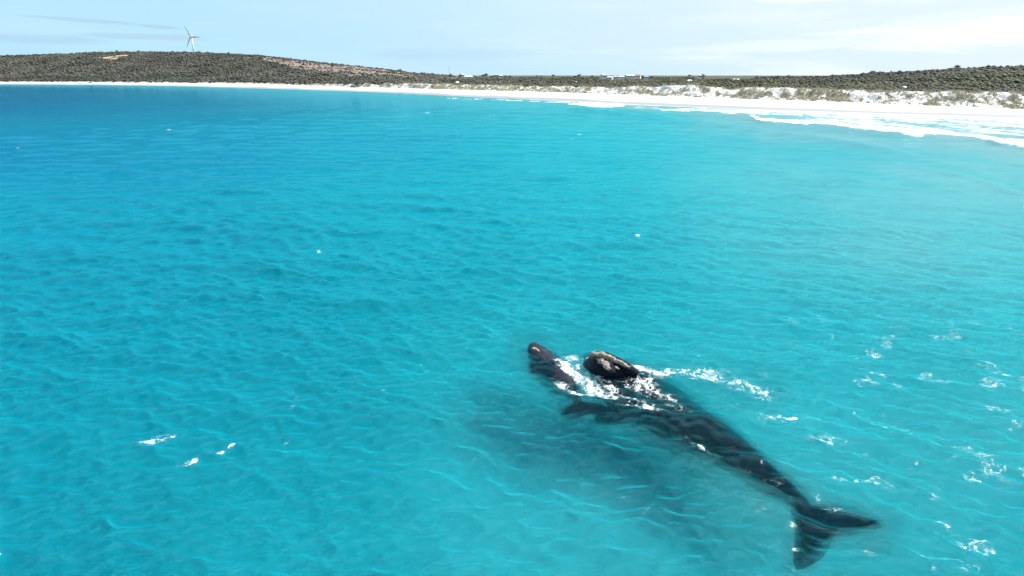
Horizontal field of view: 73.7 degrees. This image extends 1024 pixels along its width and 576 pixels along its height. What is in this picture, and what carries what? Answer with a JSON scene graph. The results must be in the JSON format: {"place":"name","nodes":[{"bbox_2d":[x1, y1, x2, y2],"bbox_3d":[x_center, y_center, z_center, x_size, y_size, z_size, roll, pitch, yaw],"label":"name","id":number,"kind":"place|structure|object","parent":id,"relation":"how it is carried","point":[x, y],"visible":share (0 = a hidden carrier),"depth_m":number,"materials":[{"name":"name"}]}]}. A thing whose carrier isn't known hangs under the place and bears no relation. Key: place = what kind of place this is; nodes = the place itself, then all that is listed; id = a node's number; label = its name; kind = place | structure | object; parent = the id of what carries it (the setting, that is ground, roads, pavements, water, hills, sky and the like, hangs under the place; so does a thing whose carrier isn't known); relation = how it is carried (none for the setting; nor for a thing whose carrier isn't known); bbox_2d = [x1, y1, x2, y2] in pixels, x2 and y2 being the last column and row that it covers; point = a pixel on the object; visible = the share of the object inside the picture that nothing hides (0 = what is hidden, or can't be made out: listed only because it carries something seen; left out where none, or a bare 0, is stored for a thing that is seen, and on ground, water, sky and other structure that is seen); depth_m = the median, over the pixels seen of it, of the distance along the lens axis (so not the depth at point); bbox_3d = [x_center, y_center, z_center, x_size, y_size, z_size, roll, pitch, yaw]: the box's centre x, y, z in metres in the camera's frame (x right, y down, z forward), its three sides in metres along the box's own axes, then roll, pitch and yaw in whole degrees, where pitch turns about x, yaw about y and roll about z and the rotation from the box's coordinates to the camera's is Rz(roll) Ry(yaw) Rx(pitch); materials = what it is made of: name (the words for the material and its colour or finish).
{"place":"outdoors","nodes":[
{"label":"outdoors","id":0,"kind":"place"},
{"bbox_2d":[0,54,1017,90],"bbox_3d":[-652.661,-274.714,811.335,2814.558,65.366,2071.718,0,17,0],"label":"hills","id":1,"kind":"structure","parent":0,"point":[287,63],"depth_m":1243.56,"materials":[{"name":"green plant"}]},
{"bbox_2d":[185,27,195,51],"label":"wind turbine","id":2,"kind":"object","parent":1,"relation":"on","point":[191,37],"visible":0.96,"depth_m":1784.27,"materials":[{"name":"paint"}]},
{"bbox_2d":[0,50,459,84],"bbox_3d":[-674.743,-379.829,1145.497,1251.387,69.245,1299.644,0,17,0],"label":"hillside scrub","id":3,"kind":"object","parent":1,"relation":"on","point":[274,69],"visible":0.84,"depth_m":1227.75,"materials":[{"name":"green plant"}]},
{"bbox_2d":[626,74,634,78],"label":"house","id":4,"kind":"structure","parent":1,"relation":"on","point":[630,76],"depth_m":924.89,"materials":[{"name":"white metal"}]},
{"bbox_2d":[0,84,1023,575],"bbox_3d":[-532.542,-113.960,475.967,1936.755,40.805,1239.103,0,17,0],"label":"sea","id":5,"kind":"structure","parent":0,"point":[266,332],"depth_m":35.67,"materials":[{"name":"liquid"}]},
{"bbox_2d":[528,342,575,383],"bbox_3d":[2.002,4.392,31.127,2.454,1.612,7.752,-6,18,-19],"label":"whale calf","id":6,"kind":"object","parent":5,"relation":"on","point":[543,353],"visible":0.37,"depth_m":32.78},
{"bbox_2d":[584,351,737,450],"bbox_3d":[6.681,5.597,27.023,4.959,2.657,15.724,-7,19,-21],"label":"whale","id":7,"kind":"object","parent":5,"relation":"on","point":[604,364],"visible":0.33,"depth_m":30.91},
{"bbox_2d":[0,82,1023,117],"bbox_3d":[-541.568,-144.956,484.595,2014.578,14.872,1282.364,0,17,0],"label":"beach","id":8,"kind":"structure","parent":0,"point":[797,105],"depth_m":331.23,"materials":[{"name":"white sand"}]},
{"bbox_2d":[0,75,395,84],"bbox_3d":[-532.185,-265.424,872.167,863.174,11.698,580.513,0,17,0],"label":"foreshore scrub","id":9,"kind":"object","parent":8,"relation":"on","point":[238,80],"visible":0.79,"depth_m":899.01,"materials":[{"name":"green plant"}]},
{"bbox_2d":[0,0,1023,75],"label":"sky","id":10,"kind":"structure","parent":0,"point":[456,37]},
{"bbox_2d":[1,81,1023,108],"bbox_3d":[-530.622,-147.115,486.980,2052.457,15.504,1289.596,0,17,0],"label":"sand dunes","id":11,"kind":"structure","parent":0,"point":[858,94],"depth_m":321.48,"materials":[{"name":"white sand"}]},
{"bbox_2d":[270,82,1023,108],"bbox_3d":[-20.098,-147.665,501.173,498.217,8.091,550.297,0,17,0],"label":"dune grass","id":12,"kind":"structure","parent":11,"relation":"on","point":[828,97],"depth_m":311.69,"materials":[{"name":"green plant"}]},
{"bbox_2d":[607,67,1023,90],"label":"coastal scrub","id":13,"kind":"object","parent":11,"relation":"on","point":[1009,78],"visible":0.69,"depth_m":476.66,"materials":[{"name":"green plant"}]},
{"bbox_2d":[646,83,1023,93],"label":"coastal scrub","id":14,"kind":"object","parent":11,"relation":"on","point":[919,87],"visible":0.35,"depth_m":382.38,"materials":[{"name":"green plant"}]},
{"bbox_2d":[453,75,814,77],"bbox_3d":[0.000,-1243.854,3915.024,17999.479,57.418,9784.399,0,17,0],"label":"distant land","id":15,"kind":"structure","parent":0,"point":[746,76],"depth_m":1657.08,"materials":[{"name":"green plant"}]},
{"bbox_2d":[359,67,704,87],"bbox_3d":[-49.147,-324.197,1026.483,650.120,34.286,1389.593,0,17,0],"label":"coastal scrub","id":16,"kind":"object","parent":15,"relation":"on","point":[597,81],"visible":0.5,"depth_m":854.77,"materials":[{"name":"green plant"}]},
{"bbox_2d":[754,65,1023,78],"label":"ridge woodland","id":17,"kind":"object","parent":15,"relation":"on","point":[876,74],"visible":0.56,"depth_m":639.77,"materials":[{"name":"green plant"}]}
]}

